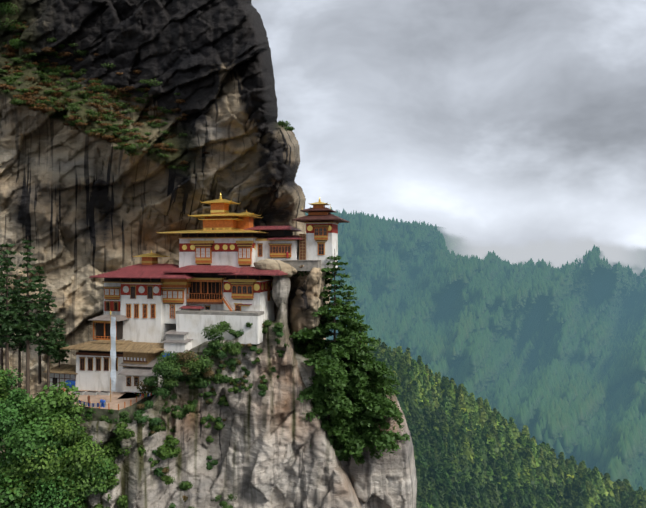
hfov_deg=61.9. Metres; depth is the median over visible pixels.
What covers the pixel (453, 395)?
spur tree
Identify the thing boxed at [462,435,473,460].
spur tree
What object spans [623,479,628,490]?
spur tree
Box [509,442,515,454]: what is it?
spur tree
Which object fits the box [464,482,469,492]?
spur tree
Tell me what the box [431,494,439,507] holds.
spur tree
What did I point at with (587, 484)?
spur tree
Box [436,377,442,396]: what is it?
spur tree
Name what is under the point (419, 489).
spur tree
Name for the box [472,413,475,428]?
spur tree
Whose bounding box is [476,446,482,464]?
spur tree
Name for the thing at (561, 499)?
spur tree
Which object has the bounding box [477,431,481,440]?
spur tree
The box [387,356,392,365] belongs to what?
spur tree
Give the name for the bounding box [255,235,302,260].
temple building
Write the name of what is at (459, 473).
spur tree
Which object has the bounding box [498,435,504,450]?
spur tree
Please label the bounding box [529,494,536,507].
spur tree
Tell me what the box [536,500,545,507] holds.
spur tree
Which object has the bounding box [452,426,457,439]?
spur tree
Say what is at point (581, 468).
spur tree
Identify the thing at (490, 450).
spur tree
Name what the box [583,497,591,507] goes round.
spur tree
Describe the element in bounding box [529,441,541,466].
spur tree
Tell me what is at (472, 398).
spur tree
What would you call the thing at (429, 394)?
spur tree
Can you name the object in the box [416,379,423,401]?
spur tree
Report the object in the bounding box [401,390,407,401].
spur tree
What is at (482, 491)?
spur tree
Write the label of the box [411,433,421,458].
spur tree
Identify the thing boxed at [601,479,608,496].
spur tree
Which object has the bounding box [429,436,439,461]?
spur tree
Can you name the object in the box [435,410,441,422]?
spur tree
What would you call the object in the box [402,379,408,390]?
spur tree
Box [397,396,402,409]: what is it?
spur tree
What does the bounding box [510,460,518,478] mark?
spur tree
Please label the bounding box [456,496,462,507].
spur tree
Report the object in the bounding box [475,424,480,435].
spur tree
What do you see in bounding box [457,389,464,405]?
spur tree
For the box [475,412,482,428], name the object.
spur tree
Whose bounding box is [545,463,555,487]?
spur tree
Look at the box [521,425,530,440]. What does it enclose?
spur tree
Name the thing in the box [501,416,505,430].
spur tree
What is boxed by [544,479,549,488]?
spur tree
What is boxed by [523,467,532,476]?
spur tree
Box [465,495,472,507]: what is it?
spur tree
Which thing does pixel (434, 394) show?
spur tree
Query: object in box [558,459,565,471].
spur tree
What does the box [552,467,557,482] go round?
spur tree
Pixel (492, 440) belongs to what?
spur tree
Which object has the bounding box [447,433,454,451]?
spur tree
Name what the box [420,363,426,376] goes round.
spur tree
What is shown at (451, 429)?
spur tree
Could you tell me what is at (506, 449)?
spur tree
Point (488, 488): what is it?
spur tree
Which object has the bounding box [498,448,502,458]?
spur tree
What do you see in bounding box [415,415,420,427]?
spur tree
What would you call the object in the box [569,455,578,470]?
spur tree
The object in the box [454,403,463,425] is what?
spur tree
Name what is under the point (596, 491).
spur tree
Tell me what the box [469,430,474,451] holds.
spur tree
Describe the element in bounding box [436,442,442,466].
spur tree
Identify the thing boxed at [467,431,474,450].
spur tree
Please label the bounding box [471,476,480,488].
spur tree
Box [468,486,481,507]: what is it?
spur tree
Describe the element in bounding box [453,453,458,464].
spur tree
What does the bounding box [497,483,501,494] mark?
spur tree
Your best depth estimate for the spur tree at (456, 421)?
475.25 m
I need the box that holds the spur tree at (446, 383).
[442,378,449,396]
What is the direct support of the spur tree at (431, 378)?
on the near spur
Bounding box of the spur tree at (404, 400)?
[402,397,410,417]
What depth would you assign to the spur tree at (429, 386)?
492.44 m
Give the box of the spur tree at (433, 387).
[432,385,439,403]
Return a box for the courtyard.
[63,387,154,423]
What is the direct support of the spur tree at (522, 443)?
on the near spur
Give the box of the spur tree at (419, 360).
[417,355,422,366]
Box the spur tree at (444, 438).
[442,433,448,454]
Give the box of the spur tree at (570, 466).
[568,462,575,478]
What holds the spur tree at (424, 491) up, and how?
on the near spur
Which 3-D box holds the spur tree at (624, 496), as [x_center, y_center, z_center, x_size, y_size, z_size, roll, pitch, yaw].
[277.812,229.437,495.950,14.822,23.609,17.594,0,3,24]
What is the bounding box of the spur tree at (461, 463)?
[459,459,463,471]
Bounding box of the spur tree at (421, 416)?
[419,414,425,428]
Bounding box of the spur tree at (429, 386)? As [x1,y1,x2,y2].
[427,380,434,401]
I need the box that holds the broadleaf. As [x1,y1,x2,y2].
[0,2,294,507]
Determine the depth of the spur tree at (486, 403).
493.91 m
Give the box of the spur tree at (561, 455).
[557,452,565,467]
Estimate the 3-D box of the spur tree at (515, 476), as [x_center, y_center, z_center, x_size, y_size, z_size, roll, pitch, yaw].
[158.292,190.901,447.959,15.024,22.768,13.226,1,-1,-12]
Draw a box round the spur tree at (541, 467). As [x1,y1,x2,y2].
[539,465,551,487]
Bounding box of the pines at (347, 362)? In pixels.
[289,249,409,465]
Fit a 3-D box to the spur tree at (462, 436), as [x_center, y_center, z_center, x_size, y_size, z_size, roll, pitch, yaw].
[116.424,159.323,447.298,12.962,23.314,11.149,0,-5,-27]
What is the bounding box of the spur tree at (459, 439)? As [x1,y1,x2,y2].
[457,432,463,450]
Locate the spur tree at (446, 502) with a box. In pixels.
[442,493,449,507]
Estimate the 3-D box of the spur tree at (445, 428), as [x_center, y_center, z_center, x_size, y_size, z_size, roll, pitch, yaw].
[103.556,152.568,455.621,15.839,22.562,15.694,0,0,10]
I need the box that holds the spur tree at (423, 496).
[420,493,426,507]
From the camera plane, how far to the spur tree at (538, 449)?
489.31 m
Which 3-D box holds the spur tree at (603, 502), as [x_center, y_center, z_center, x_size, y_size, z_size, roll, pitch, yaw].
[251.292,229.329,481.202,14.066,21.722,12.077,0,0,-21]
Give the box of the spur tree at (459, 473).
[457,471,461,481]
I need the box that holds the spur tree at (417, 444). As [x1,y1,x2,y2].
[414,439,421,458]
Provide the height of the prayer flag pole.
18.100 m
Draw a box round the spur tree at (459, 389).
[456,384,462,396]
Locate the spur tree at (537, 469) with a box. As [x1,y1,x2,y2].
[535,467,546,488]
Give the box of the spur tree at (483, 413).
[478,407,487,428]
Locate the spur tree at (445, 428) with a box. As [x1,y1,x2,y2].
[440,421,450,435]
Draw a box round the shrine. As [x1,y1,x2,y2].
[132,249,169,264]
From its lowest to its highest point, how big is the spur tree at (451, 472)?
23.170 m
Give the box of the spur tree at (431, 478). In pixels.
[427,474,435,489]
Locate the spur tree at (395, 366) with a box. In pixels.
[393,360,397,372]
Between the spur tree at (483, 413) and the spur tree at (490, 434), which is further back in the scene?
the spur tree at (483, 413)
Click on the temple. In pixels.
(223, 236)
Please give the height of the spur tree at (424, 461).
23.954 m
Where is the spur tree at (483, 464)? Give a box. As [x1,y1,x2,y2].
[481,460,489,483]
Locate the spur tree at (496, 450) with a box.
[492,434,498,456]
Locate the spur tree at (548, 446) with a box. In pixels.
[546,443,552,453]
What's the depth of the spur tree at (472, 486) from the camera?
398.58 m
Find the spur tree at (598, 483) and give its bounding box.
[595,475,605,495]
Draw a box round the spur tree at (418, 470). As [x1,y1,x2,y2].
[416,466,422,487]
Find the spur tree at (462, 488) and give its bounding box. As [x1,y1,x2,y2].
[458,482,466,496]
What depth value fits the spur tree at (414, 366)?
492.01 m
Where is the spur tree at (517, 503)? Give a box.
[512,492,518,506]
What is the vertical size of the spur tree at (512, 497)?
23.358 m
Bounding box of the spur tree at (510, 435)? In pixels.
[506,426,516,445]
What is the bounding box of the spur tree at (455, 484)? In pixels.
[452,481,460,495]
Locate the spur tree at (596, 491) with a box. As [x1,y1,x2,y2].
[592,481,601,500]
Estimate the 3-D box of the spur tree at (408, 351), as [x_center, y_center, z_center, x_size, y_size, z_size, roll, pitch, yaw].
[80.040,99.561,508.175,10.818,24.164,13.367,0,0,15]
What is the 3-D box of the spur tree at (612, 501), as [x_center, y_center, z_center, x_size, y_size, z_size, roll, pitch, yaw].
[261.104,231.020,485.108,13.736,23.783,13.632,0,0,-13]
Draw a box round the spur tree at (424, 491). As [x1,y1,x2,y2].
[422,487,428,502]
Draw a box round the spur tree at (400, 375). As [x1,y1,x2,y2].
[397,368,403,382]
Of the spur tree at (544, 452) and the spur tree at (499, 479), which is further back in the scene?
the spur tree at (544, 452)
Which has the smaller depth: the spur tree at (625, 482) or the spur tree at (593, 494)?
the spur tree at (593, 494)
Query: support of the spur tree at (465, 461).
on the near spur
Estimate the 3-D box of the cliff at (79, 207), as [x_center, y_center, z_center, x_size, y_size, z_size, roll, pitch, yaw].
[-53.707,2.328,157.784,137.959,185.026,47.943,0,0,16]
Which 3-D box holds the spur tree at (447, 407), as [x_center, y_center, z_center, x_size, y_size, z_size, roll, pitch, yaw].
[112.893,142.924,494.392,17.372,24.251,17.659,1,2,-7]
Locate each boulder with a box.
[254,258,296,277]
[272,276,290,307]
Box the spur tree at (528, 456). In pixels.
[526,451,535,467]
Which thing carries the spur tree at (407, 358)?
on the near spur
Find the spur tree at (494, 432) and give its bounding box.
[491,427,497,435]
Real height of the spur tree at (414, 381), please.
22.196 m
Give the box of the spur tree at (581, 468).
[578,462,584,473]
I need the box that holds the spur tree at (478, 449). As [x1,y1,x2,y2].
[476,443,482,460]
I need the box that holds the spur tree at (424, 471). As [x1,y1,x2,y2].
[420,467,427,480]
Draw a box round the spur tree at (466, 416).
[464,412,469,427]
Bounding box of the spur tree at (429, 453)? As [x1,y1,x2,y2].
[425,451,430,464]
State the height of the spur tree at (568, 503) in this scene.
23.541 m
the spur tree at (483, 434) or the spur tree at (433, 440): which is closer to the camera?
the spur tree at (433, 440)
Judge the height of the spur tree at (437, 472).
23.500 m
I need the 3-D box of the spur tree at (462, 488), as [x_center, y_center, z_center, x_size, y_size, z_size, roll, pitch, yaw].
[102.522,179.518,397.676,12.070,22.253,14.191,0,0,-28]
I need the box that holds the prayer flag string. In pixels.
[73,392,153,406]
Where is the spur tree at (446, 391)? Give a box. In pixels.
[443,387,450,401]
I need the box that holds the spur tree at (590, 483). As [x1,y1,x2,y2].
[587,481,596,501]
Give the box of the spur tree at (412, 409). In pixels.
[409,401,414,418]
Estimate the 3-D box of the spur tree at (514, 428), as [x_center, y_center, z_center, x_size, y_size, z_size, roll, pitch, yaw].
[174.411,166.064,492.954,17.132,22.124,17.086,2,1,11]
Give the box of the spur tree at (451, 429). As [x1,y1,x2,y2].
[449,424,454,439]
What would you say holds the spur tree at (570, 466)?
on the near spur
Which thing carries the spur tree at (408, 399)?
on the near spur
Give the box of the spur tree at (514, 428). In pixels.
[511,423,519,449]
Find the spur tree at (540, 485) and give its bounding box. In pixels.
[537,482,543,493]
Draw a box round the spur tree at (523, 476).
[520,461,527,481]
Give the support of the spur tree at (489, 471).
on the near spur
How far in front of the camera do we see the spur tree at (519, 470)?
456.72 m
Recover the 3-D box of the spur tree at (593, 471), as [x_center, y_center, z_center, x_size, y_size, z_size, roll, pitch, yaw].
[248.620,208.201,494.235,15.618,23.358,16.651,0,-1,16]
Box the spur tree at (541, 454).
[538,447,543,463]
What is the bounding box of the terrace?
[280,260,320,270]
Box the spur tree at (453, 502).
[449,495,458,507]
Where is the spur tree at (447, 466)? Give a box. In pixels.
[443,458,451,471]
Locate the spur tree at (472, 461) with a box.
[469,442,475,463]
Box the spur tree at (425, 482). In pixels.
[422,479,430,489]
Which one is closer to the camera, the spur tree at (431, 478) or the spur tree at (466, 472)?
the spur tree at (431, 478)
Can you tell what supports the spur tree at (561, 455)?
on the near spur
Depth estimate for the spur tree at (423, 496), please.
362.89 m
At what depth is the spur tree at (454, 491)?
382.89 m
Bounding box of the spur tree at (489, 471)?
[486,465,493,480]
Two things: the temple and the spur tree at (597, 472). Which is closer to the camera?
the temple
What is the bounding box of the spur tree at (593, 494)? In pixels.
[589,484,599,504]
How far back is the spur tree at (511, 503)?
410.57 m
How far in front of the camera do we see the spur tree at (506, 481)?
438.37 m
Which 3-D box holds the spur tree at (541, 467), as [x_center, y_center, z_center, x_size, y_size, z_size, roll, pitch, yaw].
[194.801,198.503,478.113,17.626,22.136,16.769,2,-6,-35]
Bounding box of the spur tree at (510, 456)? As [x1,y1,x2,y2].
[508,451,513,462]
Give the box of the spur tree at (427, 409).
[424,406,430,412]
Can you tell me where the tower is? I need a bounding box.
[292,197,349,268]
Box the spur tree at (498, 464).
[495,460,502,470]
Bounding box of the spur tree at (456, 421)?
[454,416,459,426]
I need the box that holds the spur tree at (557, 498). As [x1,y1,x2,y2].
[555,495,560,506]
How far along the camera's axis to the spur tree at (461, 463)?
435.22 m
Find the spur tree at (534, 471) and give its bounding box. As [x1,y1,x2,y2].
[532,467,538,484]
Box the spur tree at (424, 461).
[421,455,427,469]
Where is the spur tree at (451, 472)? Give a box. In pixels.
[447,468,456,481]
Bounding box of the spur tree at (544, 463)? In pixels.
[541,459,547,468]
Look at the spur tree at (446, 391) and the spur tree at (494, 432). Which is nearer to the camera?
the spur tree at (494, 432)
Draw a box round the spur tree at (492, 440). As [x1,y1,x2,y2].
[485,437,495,446]
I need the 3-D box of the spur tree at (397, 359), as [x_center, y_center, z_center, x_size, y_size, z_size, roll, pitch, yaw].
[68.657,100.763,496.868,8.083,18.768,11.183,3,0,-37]
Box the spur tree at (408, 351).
[406,347,411,359]
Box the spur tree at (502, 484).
[500,481,506,491]
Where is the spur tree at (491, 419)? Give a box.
[488,416,496,429]
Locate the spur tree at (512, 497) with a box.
[506,494,517,507]
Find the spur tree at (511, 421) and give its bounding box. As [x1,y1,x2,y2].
[508,417,513,426]
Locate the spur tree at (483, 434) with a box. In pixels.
[481,430,484,440]
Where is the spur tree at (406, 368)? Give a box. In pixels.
[403,366,408,378]
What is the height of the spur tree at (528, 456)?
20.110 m
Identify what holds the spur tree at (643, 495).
on the near spur
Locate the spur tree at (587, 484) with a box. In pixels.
[585,481,595,494]
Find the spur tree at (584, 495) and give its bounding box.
[582,491,589,503]
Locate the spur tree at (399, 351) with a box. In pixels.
[396,348,402,366]
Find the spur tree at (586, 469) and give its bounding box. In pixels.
[579,460,588,476]
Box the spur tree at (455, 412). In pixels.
[450,407,460,423]
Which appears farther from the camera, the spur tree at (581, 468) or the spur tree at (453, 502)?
the spur tree at (581, 468)
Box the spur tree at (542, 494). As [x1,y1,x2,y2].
[539,489,545,499]
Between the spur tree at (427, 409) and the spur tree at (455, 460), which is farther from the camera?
the spur tree at (427, 409)
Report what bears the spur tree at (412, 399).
on the near spur
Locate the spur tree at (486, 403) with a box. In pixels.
[483,398,492,414]
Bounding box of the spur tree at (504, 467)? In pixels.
[501,463,509,477]
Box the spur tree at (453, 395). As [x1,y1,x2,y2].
[450,389,456,403]
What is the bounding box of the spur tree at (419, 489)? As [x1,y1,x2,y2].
[416,476,422,497]
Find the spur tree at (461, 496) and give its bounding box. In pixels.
[459,494,465,507]
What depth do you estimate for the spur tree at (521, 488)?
435.71 m
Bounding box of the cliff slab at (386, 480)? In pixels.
[295,353,416,507]
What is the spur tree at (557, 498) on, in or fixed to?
on the near spur
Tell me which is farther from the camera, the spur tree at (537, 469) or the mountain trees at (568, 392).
the mountain trees at (568, 392)
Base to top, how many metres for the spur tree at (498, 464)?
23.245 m
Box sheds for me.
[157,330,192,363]
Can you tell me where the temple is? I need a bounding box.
[157,194,301,267]
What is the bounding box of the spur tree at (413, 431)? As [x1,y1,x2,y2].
[410,428,417,437]
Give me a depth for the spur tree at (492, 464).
449.94 m
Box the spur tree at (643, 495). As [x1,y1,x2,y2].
[641,492,645,502]
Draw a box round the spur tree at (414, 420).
[412,411,416,425]
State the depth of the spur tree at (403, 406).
448.66 m
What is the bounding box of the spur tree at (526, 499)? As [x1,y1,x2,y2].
[524,496,529,506]
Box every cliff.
[0,0,331,506]
[58,296,361,507]
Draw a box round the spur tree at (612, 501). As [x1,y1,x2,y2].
[609,497,616,507]
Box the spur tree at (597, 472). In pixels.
[594,470,607,495]
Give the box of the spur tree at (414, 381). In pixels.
[412,380,421,403]
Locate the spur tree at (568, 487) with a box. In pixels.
[564,483,571,501]
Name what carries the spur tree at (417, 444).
on the near spur
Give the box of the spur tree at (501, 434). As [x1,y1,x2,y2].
[498,430,504,443]
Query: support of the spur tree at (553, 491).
on the near spur
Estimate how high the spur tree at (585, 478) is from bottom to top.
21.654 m
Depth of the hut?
117.82 m
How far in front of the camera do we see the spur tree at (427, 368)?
505.48 m
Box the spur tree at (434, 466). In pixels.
[430,462,437,475]
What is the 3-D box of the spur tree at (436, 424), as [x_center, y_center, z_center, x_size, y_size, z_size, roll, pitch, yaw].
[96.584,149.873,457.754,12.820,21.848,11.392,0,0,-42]
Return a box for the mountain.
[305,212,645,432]
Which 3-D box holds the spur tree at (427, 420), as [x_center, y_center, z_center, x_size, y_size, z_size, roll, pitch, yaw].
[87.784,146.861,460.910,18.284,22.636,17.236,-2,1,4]
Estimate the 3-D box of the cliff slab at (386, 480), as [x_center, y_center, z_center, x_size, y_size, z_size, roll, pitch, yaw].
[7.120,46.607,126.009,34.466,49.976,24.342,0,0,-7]
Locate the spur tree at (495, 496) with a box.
[491,483,500,507]
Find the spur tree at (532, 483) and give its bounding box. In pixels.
[528,468,534,487]
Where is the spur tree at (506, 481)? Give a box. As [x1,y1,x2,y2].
[504,479,509,493]
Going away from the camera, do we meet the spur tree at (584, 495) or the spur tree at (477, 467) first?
the spur tree at (477, 467)
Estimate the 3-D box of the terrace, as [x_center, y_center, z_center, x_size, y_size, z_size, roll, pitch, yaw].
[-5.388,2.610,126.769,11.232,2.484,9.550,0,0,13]
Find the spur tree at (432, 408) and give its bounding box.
[428,401,434,411]
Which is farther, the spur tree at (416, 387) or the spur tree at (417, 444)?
the spur tree at (416, 387)
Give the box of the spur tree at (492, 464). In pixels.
[489,458,495,476]
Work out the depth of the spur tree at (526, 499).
431.11 m
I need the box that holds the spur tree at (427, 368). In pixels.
[425,364,428,379]
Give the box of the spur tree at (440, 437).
[437,435,444,454]
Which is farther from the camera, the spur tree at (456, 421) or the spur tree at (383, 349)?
the spur tree at (383, 349)
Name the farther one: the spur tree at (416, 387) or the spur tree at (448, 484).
the spur tree at (416, 387)
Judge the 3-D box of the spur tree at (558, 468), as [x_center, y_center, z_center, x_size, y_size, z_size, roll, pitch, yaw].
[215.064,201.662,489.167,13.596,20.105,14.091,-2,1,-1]
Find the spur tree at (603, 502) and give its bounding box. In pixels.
[600,498,608,507]
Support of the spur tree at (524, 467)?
on the near spur
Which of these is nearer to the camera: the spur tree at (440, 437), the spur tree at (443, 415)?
the spur tree at (440, 437)
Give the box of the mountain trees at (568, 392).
[310,207,645,490]
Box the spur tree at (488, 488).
[485,480,500,507]
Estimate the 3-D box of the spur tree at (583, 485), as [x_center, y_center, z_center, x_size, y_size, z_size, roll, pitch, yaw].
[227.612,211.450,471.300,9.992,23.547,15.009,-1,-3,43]
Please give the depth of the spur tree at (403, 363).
487.79 m
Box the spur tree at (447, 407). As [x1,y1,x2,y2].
[443,396,451,412]
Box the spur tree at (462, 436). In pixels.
[461,432,470,454]
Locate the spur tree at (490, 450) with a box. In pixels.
[487,442,495,460]
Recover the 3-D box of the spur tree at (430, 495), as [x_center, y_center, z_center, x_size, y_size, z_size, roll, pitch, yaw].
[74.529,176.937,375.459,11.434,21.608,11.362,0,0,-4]
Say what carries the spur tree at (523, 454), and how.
on the near spur
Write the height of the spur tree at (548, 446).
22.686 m
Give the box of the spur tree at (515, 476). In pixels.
[510,470,518,486]
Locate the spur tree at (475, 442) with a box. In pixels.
[473,438,478,455]
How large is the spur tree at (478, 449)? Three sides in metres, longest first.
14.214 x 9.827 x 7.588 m
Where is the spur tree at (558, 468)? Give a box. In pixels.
[556,465,565,484]
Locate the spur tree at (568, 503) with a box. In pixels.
[565,499,571,507]
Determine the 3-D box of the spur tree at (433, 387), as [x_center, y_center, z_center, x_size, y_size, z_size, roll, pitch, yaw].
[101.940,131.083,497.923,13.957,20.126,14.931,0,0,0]
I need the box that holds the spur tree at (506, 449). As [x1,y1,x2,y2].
[504,443,509,455]
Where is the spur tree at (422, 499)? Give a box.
[418,496,426,507]
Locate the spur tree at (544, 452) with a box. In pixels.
[539,444,546,456]
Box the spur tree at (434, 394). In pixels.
[430,388,439,409]
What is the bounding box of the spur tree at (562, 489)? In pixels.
[560,484,565,497]
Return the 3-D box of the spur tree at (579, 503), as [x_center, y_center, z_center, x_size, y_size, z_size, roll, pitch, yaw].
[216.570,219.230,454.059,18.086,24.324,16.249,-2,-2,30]
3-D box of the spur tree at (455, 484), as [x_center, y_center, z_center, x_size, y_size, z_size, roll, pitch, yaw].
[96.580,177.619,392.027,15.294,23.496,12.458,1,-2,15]
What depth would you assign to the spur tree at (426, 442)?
416.49 m
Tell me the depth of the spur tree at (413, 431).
416.28 m
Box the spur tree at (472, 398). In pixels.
[468,392,475,413]
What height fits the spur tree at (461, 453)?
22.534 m
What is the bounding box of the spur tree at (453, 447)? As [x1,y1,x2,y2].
[451,440,459,459]
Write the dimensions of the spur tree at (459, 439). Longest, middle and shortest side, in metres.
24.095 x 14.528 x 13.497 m
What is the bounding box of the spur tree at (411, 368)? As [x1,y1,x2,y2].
[405,366,415,380]
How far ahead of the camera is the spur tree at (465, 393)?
496.24 m
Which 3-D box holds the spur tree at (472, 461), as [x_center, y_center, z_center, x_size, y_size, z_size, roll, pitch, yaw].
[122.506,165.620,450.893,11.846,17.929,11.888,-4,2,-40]
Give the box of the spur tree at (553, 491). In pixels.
[550,487,557,501]
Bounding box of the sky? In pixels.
[251,0,645,247]
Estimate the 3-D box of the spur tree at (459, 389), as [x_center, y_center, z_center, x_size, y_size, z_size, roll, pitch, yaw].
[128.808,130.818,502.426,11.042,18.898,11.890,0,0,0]
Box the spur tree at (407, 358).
[405,355,410,364]
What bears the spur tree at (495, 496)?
on the near spur
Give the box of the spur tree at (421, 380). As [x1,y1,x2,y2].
[417,373,425,397]
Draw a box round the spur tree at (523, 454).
[520,450,525,460]
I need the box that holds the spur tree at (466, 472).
[462,467,471,479]
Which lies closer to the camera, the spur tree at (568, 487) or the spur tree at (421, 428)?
the spur tree at (421, 428)
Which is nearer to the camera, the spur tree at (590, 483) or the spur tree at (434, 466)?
the spur tree at (434, 466)
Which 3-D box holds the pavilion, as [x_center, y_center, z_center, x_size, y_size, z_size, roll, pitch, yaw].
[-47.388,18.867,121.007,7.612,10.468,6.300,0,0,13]
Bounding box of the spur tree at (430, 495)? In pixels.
[428,491,432,504]
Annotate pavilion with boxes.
[89,314,128,340]
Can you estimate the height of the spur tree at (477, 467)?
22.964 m
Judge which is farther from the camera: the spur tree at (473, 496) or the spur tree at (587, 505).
the spur tree at (587, 505)
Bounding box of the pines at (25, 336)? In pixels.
[0,236,70,392]
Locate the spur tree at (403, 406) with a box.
[402,402,406,416]
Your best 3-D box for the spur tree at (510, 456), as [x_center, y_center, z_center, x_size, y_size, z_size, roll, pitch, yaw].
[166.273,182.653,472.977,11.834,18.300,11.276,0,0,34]
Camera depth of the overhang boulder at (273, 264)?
118.25 m
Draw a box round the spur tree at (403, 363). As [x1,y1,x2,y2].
[400,356,406,376]
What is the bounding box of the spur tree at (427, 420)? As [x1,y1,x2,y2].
[423,413,431,429]
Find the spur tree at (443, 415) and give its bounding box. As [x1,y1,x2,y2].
[440,409,447,420]
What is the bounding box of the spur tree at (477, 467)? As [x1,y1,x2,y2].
[473,462,484,486]
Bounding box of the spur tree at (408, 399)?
[402,392,411,412]
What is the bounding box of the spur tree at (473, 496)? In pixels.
[470,490,478,507]
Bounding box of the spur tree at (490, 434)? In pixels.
[485,431,495,448]
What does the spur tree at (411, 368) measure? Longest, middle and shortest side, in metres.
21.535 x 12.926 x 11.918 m
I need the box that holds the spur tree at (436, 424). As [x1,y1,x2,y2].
[431,417,440,434]
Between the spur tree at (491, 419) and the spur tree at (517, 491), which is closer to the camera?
the spur tree at (517, 491)
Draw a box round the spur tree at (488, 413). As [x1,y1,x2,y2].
[484,405,491,423]
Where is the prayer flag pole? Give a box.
[110,311,115,401]
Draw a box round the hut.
[42,364,77,387]
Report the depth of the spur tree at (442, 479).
390.83 m
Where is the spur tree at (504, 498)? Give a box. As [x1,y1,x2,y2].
[501,494,507,507]
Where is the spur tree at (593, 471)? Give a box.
[590,469,595,476]
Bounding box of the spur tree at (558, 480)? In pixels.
[555,476,559,486]
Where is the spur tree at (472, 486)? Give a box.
[467,484,477,497]
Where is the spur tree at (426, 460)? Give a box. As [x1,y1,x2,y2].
[424,453,430,471]
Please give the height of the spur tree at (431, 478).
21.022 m
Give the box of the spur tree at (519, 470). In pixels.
[515,460,524,485]
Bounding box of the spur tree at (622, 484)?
[619,481,626,495]
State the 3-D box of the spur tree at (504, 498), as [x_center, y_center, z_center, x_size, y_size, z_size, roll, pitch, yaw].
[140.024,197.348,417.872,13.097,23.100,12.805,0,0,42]
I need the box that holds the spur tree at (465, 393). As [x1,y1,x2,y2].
[462,386,471,412]
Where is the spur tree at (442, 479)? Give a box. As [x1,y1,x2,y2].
[439,472,445,485]
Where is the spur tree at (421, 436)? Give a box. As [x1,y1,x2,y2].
[419,433,424,452]
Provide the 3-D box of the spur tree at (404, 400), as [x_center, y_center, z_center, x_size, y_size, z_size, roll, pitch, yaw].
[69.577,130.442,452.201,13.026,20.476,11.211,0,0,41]
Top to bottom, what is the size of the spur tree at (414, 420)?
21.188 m
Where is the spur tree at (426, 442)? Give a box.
[423,434,431,450]
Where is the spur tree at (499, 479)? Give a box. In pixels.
[497,475,502,482]
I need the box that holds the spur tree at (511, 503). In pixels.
[508,499,514,507]
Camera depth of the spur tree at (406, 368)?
483.86 m
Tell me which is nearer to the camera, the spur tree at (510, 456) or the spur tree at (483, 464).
the spur tree at (483, 464)
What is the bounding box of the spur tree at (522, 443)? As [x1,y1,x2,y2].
[519,435,525,447]
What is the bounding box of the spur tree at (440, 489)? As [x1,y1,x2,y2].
[436,483,444,507]
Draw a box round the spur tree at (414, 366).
[413,363,418,372]
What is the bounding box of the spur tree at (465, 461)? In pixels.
[462,455,470,471]
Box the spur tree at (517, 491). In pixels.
[513,486,522,496]
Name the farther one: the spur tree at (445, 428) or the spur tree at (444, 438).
the spur tree at (445, 428)
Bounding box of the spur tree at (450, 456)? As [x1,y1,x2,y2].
[447,452,455,468]
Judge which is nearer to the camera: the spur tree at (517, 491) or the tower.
the tower
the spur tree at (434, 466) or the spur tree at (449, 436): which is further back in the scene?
the spur tree at (449, 436)
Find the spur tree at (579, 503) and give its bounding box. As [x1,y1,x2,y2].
[576,500,584,507]
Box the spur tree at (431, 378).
[429,376,434,385]
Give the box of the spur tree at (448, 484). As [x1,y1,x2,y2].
[445,479,452,501]
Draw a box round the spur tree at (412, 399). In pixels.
[409,391,418,414]
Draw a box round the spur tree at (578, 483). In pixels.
[576,480,580,492]
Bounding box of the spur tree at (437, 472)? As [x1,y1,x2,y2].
[433,468,442,483]
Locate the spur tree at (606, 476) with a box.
[603,473,614,496]
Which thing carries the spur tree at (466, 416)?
on the near spur
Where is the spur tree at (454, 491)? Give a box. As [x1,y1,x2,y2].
[449,488,458,498]
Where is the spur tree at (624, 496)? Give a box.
[621,491,626,501]
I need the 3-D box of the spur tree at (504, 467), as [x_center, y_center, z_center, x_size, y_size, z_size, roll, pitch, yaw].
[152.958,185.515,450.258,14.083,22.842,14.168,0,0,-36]
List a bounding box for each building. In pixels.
[60,340,164,392]
[89,264,286,347]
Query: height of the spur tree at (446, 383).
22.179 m
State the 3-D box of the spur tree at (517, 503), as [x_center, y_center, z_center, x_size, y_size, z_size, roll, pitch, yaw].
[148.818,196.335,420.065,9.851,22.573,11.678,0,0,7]
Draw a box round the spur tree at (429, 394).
[428,390,434,406]
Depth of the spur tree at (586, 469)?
500.73 m
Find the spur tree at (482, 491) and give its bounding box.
[479,486,488,507]
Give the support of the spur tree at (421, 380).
on the near spur
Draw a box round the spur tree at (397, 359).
[395,353,400,369]
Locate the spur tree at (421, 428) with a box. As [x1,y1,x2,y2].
[418,423,423,432]
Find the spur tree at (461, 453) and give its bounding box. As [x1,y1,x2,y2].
[459,450,463,458]
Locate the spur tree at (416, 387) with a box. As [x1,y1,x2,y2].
[413,382,421,404]
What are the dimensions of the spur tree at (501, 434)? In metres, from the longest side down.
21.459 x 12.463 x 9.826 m
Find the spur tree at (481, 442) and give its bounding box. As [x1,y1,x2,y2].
[479,439,487,463]
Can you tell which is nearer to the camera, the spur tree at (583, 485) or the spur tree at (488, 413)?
the spur tree at (583, 485)
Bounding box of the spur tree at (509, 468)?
[507,463,511,476]
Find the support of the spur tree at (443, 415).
on the near spur
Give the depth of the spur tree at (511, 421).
502.51 m
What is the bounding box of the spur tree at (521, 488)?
[519,486,524,497]
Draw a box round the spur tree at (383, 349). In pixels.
[381,342,386,354]
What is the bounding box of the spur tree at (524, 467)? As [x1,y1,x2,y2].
[521,462,530,483]
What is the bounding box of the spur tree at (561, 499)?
[559,495,563,507]
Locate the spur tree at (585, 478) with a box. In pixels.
[582,475,589,483]
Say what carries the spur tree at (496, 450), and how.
on the near spur
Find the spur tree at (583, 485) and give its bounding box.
[580,482,585,491]
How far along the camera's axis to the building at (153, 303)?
119.41 m
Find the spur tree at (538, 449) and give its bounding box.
[536,445,541,461]
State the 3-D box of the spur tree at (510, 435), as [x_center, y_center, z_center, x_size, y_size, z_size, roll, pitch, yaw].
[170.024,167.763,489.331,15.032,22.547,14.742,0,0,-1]

